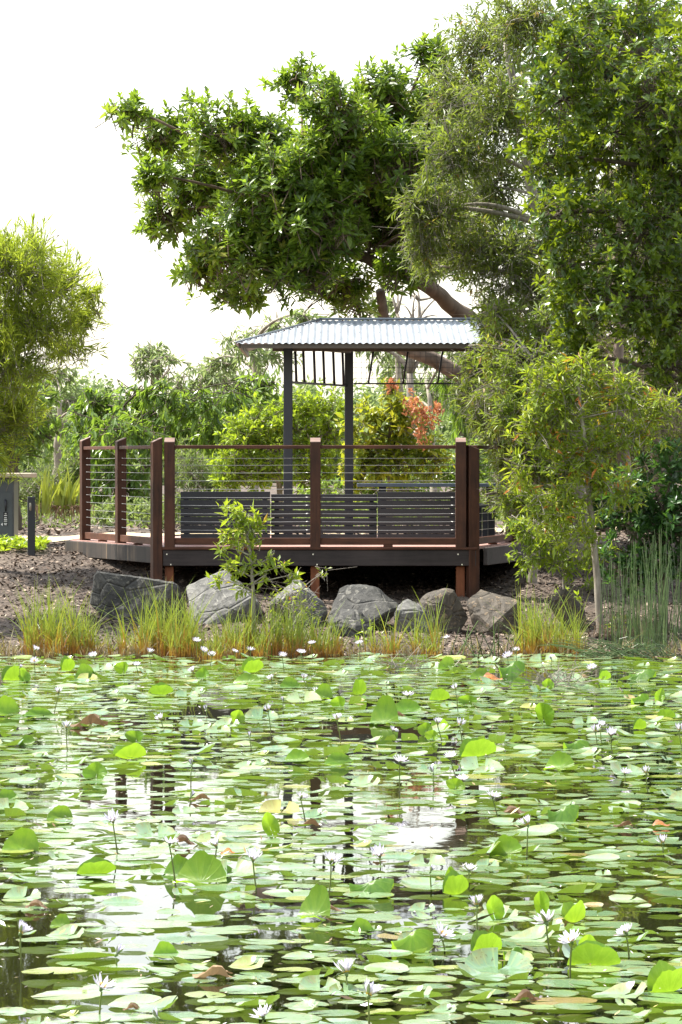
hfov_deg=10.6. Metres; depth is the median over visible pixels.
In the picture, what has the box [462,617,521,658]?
reed stubs
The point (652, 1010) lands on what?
lily pad
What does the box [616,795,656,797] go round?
lily pad
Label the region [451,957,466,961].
lily pad
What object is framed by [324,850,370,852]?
lily pad
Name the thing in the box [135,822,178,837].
lily pad
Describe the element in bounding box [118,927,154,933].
lily pad
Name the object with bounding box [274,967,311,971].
lily pad
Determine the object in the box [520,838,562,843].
lily pad
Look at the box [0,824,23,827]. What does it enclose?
lily pad
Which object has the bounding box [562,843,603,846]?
lily pad
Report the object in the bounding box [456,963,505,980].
lily pad
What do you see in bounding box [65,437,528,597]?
viewing deck
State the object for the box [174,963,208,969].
lily pad
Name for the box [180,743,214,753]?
lily pad
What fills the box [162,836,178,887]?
water lily flower
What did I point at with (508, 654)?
water lily flower
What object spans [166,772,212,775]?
lily pad
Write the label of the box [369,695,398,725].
raised lily leaf
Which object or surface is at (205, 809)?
lily pad
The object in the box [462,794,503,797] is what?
lily pad
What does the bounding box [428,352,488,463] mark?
shrub
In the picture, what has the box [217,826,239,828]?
lily pad
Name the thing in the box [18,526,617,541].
path
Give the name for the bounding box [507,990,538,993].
lily pad
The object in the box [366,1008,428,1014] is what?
lily pad
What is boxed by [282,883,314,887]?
lily pad
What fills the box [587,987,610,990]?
lily pad
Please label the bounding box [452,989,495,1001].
lily pad
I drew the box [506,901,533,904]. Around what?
lily pad
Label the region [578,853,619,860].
lily pad
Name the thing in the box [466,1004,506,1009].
lily pad
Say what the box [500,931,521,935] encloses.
lily pad
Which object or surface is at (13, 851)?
lily pad
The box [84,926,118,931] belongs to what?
lily pad
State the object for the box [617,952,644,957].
lily pad
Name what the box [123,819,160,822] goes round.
lily pad
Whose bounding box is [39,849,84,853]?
lily pad
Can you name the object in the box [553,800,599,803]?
lily pad
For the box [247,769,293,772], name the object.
lily pad
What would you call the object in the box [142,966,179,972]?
lily pad
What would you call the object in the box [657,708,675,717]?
raised lily leaf
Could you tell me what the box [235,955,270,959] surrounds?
lily pad
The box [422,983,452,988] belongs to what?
lily pad
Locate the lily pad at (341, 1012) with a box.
[308,1010,359,1015]
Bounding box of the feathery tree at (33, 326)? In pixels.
[0,211,121,490]
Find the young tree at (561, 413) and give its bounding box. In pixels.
[498,343,681,633]
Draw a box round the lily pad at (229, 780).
[205,779,247,781]
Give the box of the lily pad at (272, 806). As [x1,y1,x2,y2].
[259,799,299,813]
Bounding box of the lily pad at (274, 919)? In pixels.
[249,916,301,921]
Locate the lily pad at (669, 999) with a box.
[638,993,681,1003]
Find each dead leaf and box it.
[25,899,46,907]
[70,713,107,726]
[123,1002,139,1009]
[173,834,195,844]
[189,793,209,799]
[192,965,231,977]
[220,848,234,852]
[292,818,318,826]
[330,904,340,910]
[480,672,502,679]
[504,806,527,813]
[511,989,540,1000]
[613,820,631,826]
[653,819,669,825]
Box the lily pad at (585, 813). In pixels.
[578,812,600,815]
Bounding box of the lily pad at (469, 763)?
[460,756,504,770]
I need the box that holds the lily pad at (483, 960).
[465,947,532,974]
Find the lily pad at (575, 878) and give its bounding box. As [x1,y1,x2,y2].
[546,875,616,881]
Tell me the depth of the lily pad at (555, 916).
14.87 m
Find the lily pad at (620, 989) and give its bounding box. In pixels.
[591,981,646,997]
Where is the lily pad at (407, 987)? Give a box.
[395,985,427,989]
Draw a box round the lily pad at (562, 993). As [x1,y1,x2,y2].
[540,990,578,996]
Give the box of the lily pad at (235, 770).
[216,767,253,773]
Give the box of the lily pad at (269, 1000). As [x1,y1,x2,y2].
[236,994,279,1005]
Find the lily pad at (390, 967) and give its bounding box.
[364,962,408,972]
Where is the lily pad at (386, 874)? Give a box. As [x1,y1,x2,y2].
[369,873,405,876]
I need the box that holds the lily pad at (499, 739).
[487,734,520,743]
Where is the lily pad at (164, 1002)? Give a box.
[128,995,177,1012]
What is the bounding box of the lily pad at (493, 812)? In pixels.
[478,811,516,814]
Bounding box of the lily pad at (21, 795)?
[17,794,28,797]
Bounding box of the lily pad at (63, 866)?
[50,865,79,868]
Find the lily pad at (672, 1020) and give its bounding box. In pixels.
[653,1017,681,1023]
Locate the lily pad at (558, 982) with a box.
[537,979,597,987]
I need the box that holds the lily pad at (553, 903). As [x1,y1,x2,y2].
[528,902,562,904]
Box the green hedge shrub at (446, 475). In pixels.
[293,430,504,520]
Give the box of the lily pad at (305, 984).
[299,975,341,990]
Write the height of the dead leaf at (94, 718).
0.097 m
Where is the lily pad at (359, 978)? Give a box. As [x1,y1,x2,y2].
[337,976,378,981]
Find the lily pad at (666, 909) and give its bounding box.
[648,907,681,911]
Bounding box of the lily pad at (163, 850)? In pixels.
[137,847,174,853]
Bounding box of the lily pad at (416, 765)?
[406,764,443,766]
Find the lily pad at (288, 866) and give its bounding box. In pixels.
[279,862,318,870]
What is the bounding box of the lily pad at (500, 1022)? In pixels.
[478,1020,520,1023]
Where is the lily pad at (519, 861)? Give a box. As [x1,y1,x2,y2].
[506,859,541,864]
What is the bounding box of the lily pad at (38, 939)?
[16,936,66,941]
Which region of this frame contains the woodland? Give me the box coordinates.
[0,364,681,486]
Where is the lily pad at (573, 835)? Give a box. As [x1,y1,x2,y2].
[555,832,593,836]
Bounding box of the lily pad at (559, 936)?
[550,935,581,939]
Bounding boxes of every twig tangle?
[371,641,458,670]
[498,653,599,687]
[541,640,655,657]
[577,634,681,658]
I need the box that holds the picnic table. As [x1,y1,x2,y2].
[357,483,500,536]
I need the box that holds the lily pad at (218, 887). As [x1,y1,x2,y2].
[194,884,245,890]
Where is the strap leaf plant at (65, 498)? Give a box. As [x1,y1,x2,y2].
[26,463,102,526]
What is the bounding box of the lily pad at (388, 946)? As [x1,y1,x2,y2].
[367,943,391,947]
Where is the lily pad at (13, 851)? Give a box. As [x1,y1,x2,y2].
[0,849,32,852]
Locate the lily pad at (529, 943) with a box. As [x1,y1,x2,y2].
[515,942,550,945]
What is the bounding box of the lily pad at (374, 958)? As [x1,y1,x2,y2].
[358,954,398,962]
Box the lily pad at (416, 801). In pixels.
[384,799,436,803]
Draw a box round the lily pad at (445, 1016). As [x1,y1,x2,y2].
[416,1013,464,1020]
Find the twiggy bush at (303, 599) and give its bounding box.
[255,566,350,636]
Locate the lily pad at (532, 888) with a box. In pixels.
[510,885,557,891]
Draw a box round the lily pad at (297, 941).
[278,939,313,942]
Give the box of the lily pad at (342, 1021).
[301,1018,371,1023]
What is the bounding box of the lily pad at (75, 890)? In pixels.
[53,888,93,892]
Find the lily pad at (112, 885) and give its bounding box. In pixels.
[90,883,132,887]
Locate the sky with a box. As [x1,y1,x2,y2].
[0,0,681,428]
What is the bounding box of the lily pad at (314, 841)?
[302,839,340,843]
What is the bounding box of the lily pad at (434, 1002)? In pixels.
[428,998,457,1007]
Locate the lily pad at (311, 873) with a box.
[292,870,339,875]
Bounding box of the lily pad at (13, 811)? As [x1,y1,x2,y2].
[0,808,25,815]
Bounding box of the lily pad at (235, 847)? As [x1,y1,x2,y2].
[217,842,260,851]
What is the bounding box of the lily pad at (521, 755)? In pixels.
[495,754,535,756]
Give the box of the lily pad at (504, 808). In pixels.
[496,805,540,811]
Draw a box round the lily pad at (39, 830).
[8,829,55,832]
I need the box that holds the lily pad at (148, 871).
[128,869,164,874]
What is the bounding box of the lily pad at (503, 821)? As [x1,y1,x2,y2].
[488,817,529,825]
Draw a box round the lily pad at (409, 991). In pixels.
[392,985,431,997]
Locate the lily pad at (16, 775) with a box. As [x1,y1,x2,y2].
[0,773,43,777]
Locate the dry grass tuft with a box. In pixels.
[580,602,657,637]
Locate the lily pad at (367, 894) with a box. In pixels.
[343,891,393,897]
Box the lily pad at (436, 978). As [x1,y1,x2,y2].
[398,975,456,981]
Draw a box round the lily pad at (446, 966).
[434,965,457,968]
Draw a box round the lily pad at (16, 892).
[3,886,40,900]
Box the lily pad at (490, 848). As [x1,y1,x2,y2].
[447,841,500,855]
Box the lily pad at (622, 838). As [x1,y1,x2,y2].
[601,836,642,839]
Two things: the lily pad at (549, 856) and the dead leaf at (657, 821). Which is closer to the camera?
the lily pad at (549, 856)
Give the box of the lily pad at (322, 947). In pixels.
[301,944,334,950]
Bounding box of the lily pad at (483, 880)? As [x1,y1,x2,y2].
[443,877,513,884]
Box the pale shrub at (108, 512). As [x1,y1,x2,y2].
[91,497,176,528]
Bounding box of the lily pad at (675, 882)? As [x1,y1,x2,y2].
[668,881,681,884]
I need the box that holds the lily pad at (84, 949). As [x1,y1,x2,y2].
[58,947,104,952]
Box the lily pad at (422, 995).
[409,991,442,997]
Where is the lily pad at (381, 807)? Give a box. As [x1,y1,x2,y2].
[361,805,401,809]
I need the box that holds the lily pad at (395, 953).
[363,949,412,956]
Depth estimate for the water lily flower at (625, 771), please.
21.33 m
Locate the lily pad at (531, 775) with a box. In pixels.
[507,774,543,776]
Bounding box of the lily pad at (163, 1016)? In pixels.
[152,1012,193,1020]
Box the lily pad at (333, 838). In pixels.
[307,836,350,839]
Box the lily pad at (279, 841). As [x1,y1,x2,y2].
[259,839,297,842]
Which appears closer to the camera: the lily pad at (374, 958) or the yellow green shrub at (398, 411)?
the lily pad at (374, 958)
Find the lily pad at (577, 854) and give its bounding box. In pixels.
[560,853,588,855]
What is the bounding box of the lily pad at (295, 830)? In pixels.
[279,828,312,831]
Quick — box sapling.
[205,498,304,648]
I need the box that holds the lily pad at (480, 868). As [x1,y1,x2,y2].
[459,865,507,871]
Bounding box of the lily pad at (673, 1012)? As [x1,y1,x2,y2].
[663,1009,681,1015]
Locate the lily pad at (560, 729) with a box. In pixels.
[533,727,573,730]
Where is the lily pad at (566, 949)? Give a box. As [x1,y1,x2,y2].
[562,940,579,957]
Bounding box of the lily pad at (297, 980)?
[276,977,320,982]
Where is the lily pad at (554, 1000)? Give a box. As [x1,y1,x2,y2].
[525,997,596,1004]
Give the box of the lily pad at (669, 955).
[651,953,681,956]
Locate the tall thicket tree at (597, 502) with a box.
[495,0,681,531]
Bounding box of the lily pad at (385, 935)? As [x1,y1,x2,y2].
[377,933,401,938]
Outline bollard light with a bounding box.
[27,497,34,555]
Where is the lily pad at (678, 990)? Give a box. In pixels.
[657,989,681,993]
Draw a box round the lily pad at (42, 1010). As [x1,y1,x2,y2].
[26,1008,56,1012]
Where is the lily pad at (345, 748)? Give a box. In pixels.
[321,743,362,753]
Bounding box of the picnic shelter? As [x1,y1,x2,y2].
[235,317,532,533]
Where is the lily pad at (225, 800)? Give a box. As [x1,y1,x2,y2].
[196,798,240,802]
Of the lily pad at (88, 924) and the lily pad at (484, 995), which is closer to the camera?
the lily pad at (484, 995)
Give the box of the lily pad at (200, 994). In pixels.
[184,991,225,997]
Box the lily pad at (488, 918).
[469,905,517,923]
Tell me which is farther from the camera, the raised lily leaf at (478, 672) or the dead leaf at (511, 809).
the raised lily leaf at (478, 672)
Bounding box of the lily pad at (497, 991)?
[469,988,506,993]
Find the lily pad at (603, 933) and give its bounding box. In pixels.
[584,930,637,935]
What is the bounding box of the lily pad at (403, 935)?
[398,932,411,939]
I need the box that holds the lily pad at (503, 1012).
[489,1009,531,1015]
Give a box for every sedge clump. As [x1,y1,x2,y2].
[4,576,126,656]
[4,578,105,654]
[47,597,117,655]
[88,602,139,656]
[89,581,193,655]
[122,581,214,657]
[165,591,278,659]
[207,594,273,656]
[211,586,322,657]
[257,602,351,656]
[301,600,354,655]
[357,604,414,655]
[381,587,450,656]
[499,584,572,655]
[509,587,593,654]
[547,589,598,654]
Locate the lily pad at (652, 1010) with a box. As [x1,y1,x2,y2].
[631,1007,663,1012]
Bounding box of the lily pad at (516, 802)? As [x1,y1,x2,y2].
[498,800,537,803]
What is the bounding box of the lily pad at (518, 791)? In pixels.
[502,790,537,793]
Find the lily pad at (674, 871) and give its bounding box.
[666,869,681,873]
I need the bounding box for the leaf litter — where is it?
[18,518,681,579]
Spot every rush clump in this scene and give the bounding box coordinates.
[598,540,681,654]
[614,528,681,651]
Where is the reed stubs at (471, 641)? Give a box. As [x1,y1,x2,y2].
[450,621,494,657]
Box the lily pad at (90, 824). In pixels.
[74,820,110,825]
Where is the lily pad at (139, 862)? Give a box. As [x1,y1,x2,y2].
[111,860,153,864]
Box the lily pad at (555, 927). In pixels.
[548,923,573,930]
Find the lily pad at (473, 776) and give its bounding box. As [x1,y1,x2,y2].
[461,774,496,778]
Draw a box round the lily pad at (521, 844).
[487,840,534,846]
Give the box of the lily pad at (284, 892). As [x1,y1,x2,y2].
[262,889,309,896]
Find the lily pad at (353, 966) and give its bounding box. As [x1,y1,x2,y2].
[331,958,364,968]
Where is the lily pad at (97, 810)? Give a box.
[72,808,115,811]
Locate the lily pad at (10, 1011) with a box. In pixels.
[0,1007,26,1015]
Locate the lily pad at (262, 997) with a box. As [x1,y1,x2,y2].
[243,996,267,998]
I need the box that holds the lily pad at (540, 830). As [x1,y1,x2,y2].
[497,824,558,835]
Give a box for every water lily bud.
[114,944,123,965]
[151,1008,158,1023]
[188,759,192,780]
[189,790,195,806]
[247,731,251,750]
[428,766,433,786]
[429,864,434,891]
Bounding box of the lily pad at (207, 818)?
[179,816,226,820]
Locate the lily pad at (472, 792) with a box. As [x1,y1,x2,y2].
[447,790,490,794]
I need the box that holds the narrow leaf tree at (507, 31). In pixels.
[373,0,598,562]
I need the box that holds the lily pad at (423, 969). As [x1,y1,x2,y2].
[406,966,441,972]
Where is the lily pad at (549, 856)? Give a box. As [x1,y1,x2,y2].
[535,853,572,858]
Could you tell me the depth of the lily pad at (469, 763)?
22.18 m
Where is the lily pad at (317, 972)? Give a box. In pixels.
[291,968,333,977]
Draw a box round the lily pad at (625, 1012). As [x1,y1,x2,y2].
[604,1010,636,1014]
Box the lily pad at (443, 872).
[415,870,470,874]
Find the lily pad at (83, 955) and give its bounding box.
[47,951,118,958]
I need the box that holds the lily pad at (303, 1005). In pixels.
[288,999,317,1010]
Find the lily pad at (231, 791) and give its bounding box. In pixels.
[225,788,264,795]
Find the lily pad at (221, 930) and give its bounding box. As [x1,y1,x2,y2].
[196,927,252,933]
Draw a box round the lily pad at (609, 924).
[580,921,639,927]
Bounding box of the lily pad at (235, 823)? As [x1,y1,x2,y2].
[221,822,255,825]
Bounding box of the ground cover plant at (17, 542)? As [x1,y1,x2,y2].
[0,533,51,550]
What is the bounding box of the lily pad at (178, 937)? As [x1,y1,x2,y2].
[156,932,227,942]
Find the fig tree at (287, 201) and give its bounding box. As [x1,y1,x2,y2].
[95,30,543,531]
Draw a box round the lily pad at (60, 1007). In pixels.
[48,1005,81,1009]
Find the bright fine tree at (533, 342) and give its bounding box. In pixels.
[462,271,667,582]
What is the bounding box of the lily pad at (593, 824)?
[571,822,609,825]
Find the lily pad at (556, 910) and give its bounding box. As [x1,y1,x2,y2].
[529,903,586,914]
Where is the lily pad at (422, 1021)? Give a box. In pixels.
[399,1019,445,1023]
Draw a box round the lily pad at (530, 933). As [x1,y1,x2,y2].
[501,926,553,941]
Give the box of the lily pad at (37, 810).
[24,808,71,812]
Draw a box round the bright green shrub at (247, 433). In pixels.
[206,381,354,525]
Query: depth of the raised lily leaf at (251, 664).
32.28 m
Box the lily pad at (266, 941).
[239,939,281,944]
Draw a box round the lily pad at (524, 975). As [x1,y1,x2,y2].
[506,972,542,978]
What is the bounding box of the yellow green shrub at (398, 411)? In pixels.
[334,375,454,508]
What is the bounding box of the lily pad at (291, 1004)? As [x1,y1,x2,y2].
[283,1001,328,1007]
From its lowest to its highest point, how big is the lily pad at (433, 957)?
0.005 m
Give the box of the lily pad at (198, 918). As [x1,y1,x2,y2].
[167,914,222,921]
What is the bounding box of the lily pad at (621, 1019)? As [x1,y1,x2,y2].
[586,1016,643,1023]
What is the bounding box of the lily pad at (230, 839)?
[222,837,255,842]
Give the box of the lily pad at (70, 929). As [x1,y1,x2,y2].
[46,924,83,938]
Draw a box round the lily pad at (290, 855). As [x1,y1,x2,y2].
[275,853,314,857]
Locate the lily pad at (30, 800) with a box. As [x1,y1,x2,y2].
[8,799,48,802]
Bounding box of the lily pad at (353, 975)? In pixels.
[338,974,366,976]
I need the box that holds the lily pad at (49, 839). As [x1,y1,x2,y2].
[37,839,74,840]
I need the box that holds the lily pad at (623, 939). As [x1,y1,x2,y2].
[607,931,647,942]
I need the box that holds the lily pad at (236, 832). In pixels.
[214,830,256,835]
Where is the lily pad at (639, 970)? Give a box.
[626,966,681,974]
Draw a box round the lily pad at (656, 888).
[644,887,674,890]
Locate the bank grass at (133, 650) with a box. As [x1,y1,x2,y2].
[0,629,681,657]
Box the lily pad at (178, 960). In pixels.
[170,956,207,964]
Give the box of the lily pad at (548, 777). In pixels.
[523,776,566,779]
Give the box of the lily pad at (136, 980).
[112,977,162,983]
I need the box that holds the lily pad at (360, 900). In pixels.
[345,899,377,901]
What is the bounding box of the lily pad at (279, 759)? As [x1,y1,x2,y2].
[269,757,314,761]
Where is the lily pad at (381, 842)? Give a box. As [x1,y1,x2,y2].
[354,840,396,844]
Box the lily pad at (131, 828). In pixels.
[122,827,157,830]
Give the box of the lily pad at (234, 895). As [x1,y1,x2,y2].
[219,892,258,899]
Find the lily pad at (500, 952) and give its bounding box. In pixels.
[498,950,532,954]
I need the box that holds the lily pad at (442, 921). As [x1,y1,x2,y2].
[420,919,455,923]
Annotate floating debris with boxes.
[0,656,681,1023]
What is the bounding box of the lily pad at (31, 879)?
[3,874,56,882]
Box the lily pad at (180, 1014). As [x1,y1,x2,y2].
[152,1011,202,1017]
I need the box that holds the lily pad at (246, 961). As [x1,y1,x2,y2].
[228,955,263,969]
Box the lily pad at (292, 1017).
[256,1012,321,1023]
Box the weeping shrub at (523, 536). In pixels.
[499,490,619,588]
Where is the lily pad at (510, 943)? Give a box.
[502,941,521,946]
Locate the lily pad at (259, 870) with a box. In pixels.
[231,868,272,872]
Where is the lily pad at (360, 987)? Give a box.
[354,984,396,991]
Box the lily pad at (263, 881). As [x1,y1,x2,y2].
[232,879,277,884]
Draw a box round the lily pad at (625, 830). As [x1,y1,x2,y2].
[604,829,646,832]
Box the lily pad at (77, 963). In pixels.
[56,961,94,965]
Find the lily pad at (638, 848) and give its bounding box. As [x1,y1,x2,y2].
[617,845,668,850]
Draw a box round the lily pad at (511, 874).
[493,872,524,876]
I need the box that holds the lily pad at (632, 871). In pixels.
[618,866,654,875]
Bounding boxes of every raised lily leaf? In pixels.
[0,695,19,716]
[0,789,16,800]
[1,665,25,680]
[2,827,38,854]
[18,669,30,682]
[19,734,34,746]
[24,707,54,718]
[47,805,72,820]
[50,913,69,927]
[60,655,74,670]
[75,664,96,678]
[76,856,115,876]
[82,762,106,780]
[113,743,145,758]
[114,662,127,673]
[124,730,143,742]
[148,682,172,694]
[153,941,178,958]
[161,854,187,880]
[172,850,226,885]
[195,667,208,679]
[227,865,231,872]
[231,710,244,723]
[233,673,260,684]
[242,656,262,672]
[262,812,279,838]
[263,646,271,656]
[280,677,299,688]
[283,749,309,763]
[297,884,329,920]
[315,683,332,698]
[324,752,352,763]
[330,696,344,707]
[349,878,393,893]
[350,918,374,934]
[352,677,365,694]
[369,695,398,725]
[391,929,433,952]
[396,698,420,714]
[418,722,432,735]
[424,730,438,740]
[429,688,449,699]
[431,719,447,730]
[438,656,455,670]
[442,869,468,894]
[445,866,453,875]
[446,778,464,789]
[457,695,476,704]
[459,738,495,756]
[470,668,489,678]
[470,930,501,950]
[486,895,504,919]
[489,834,522,857]
[499,661,524,675]
[503,947,522,959]
[511,676,533,684]
[534,890,549,914]
[535,703,553,724]
[542,678,553,689]
[544,751,573,770]
[548,805,578,821]
[561,900,585,921]
[563,740,588,749]
[567,940,620,965]
[578,934,595,944]
[599,669,610,678]
[629,669,655,679]
[631,693,648,703]
[633,718,645,728]
[647,960,681,992]
[655,688,664,701]
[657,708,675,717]
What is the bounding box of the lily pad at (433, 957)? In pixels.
[415,955,449,959]
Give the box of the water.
[0,653,681,1023]
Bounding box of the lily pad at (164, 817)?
[137,816,179,819]
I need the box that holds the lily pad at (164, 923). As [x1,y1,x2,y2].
[114,920,191,927]
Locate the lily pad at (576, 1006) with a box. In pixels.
[553,1003,601,1009]
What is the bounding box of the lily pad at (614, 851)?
[584,849,637,856]
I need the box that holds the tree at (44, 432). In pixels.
[0,360,67,529]
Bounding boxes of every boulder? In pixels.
[90,571,187,628]
[186,570,261,623]
[269,580,327,624]
[328,584,398,630]
[329,609,372,636]
[394,599,430,632]
[418,588,467,632]
[467,589,519,635]
[549,589,585,628]
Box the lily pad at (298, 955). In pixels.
[281,951,314,959]
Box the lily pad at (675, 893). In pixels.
[650,890,681,896]
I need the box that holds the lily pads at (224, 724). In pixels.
[0,652,681,1023]
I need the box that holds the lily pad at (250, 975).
[234,972,276,978]
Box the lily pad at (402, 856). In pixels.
[381,853,414,860]
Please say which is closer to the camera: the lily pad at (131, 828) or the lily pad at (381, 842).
the lily pad at (381, 842)
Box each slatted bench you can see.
[181,492,269,537]
[271,494,376,537]
[378,492,454,537]
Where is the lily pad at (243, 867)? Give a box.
[221,859,255,876]
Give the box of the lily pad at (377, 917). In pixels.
[330,913,401,920]
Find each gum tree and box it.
[22,364,88,493]
[127,338,194,494]
[159,362,249,491]
[191,307,329,490]
[349,291,440,474]
[375,352,467,491]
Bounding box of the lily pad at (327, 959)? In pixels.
[314,957,354,961]
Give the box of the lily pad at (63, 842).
[43,839,73,846]
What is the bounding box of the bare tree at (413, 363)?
[371,285,436,472]
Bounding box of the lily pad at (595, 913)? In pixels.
[585,910,618,915]
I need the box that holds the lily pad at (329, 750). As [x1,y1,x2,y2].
[306,746,344,755]
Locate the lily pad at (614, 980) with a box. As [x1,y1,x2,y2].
[591,977,642,983]
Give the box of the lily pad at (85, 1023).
[74,1022,96,1023]
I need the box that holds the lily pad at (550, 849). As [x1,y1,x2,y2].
[534,847,570,850]
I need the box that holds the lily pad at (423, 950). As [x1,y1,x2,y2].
[410,947,432,954]
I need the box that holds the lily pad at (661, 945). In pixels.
[647,944,680,947]
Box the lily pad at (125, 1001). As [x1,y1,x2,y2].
[108,994,160,1007]
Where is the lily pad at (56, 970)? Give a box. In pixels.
[21,967,87,973]
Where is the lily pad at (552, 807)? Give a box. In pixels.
[532,806,564,808]
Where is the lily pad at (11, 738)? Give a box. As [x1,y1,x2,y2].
[0,737,36,739]
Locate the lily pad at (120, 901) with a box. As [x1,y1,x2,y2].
[99,896,142,906]
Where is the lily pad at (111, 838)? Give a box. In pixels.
[94,837,126,839]
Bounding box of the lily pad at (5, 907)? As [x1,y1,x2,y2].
[0,906,16,910]
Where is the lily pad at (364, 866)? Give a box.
[347,862,383,867]
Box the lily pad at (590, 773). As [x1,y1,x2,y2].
[568,771,614,775]
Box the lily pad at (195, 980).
[181,977,216,982]
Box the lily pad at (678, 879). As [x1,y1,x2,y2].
[666,878,681,880]
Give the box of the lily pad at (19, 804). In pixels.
[0,798,28,810]
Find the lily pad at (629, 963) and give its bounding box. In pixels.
[593,959,655,969]
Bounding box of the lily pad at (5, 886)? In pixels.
[0,883,19,888]
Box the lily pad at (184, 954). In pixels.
[146,950,218,958]
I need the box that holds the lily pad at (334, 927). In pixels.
[314,925,351,930]
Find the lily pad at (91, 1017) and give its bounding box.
[70,1013,153,1021]
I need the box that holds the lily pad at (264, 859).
[239,856,276,861]
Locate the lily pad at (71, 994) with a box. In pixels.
[31,990,102,999]
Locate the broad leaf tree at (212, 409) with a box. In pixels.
[49,361,282,519]
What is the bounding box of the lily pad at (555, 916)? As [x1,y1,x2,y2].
[528,914,562,918]
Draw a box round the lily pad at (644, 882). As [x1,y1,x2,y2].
[619,880,661,885]
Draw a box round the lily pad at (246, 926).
[226,925,257,928]
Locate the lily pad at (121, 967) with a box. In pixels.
[82,963,150,970]
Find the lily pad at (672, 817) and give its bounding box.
[644,811,681,820]
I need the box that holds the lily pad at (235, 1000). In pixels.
[230,998,252,1002]
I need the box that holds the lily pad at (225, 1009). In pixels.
[196,1006,243,1012]
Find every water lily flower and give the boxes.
[18,921,31,970]
[30,657,37,674]
[33,645,38,656]
[54,686,62,713]
[62,720,70,751]
[88,651,96,663]
[93,973,116,1013]
[103,808,118,853]
[148,648,153,666]
[155,712,163,728]
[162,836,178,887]
[188,665,193,672]
[193,637,200,659]
[201,646,207,661]
[207,650,215,665]
[208,837,218,857]
[246,847,260,890]
[249,1004,271,1023]
[263,704,270,736]
[266,674,272,688]
[279,652,286,673]
[296,649,304,666]
[296,791,307,821]
[301,673,309,690]
[323,851,343,896]
[332,713,341,742]
[333,958,354,984]
[355,640,362,660]
[363,979,381,1023]
[371,843,384,864]
[394,754,408,790]
[402,691,413,698]
[433,717,442,740]
[435,922,454,951]
[444,751,456,777]
[451,683,457,711]
[456,717,465,741]
[456,773,467,789]
[463,863,475,886]
[469,894,482,929]
[486,790,500,816]
[502,651,511,665]
[519,814,530,855]
[531,909,555,956]
[558,929,579,978]
[586,663,596,675]
[590,723,600,744]
[597,720,604,742]
[606,726,615,753]
[614,923,631,959]
[620,767,629,780]
[640,765,649,792]
[654,834,666,852]
[675,723,681,748]
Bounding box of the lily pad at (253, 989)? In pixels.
[219,985,277,993]
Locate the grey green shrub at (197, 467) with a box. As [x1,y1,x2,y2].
[144,435,241,528]
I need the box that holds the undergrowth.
[19,490,602,528]
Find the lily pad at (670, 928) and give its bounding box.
[657,926,681,930]
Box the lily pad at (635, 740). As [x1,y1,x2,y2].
[614,738,662,742]
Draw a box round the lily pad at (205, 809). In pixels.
[181,807,224,811]
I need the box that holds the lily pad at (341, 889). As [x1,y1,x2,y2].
[328,887,349,891]
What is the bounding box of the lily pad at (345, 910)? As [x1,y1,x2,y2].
[330,909,357,912]
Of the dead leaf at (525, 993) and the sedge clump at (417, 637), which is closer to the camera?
the dead leaf at (525, 993)
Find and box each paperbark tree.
[564,80,681,547]
[600,179,681,544]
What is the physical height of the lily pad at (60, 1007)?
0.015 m
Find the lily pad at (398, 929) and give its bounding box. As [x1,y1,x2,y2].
[384,927,413,931]
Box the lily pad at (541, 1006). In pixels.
[520,1004,559,1008]
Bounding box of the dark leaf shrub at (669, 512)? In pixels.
[595,436,681,626]
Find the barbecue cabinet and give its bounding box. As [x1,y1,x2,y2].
[0,473,36,537]
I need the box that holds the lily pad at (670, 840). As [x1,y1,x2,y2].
[645,837,681,843]
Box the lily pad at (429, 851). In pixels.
[406,849,449,852]
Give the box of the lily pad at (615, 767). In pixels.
[610,762,648,774]
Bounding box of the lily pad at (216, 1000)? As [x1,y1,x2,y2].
[197,998,231,1002]
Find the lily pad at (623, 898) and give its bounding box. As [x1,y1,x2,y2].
[608,894,646,902]
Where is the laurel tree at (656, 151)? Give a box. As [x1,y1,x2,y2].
[503,0,681,391]
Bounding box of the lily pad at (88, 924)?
[75,923,100,925]
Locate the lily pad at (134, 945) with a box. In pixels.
[117,944,146,947]
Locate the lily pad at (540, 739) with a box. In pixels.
[523,737,565,740]
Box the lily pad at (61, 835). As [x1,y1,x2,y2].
[36,833,88,837]
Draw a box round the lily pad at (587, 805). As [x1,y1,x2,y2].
[584,804,619,806]
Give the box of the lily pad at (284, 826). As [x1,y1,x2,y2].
[253,822,293,828]
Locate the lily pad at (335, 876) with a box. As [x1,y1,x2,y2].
[316,875,361,878]
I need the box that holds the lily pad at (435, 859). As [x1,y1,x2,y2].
[409,853,445,866]
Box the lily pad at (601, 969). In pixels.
[568,965,622,971]
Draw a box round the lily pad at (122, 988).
[79,982,148,993]
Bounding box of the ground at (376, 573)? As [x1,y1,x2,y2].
[0,481,681,655]
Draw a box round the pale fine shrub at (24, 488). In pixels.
[18,438,99,526]
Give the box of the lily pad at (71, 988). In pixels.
[58,987,81,989]
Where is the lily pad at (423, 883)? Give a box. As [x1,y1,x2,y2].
[400,877,442,889]
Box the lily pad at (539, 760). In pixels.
[531,759,548,761]
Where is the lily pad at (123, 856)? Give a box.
[105,853,161,859]
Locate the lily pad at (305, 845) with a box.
[283,844,326,847]
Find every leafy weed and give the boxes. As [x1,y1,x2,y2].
[354,619,387,646]
[554,584,586,605]
[580,576,593,590]
[604,608,632,633]
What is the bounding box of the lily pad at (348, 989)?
[329,983,358,994]
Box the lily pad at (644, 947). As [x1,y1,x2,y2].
[629,945,660,949]
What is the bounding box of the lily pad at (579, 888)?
[549,883,601,892]
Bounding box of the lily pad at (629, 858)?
[617,857,652,859]
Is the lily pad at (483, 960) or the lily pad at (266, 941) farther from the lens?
the lily pad at (266, 941)

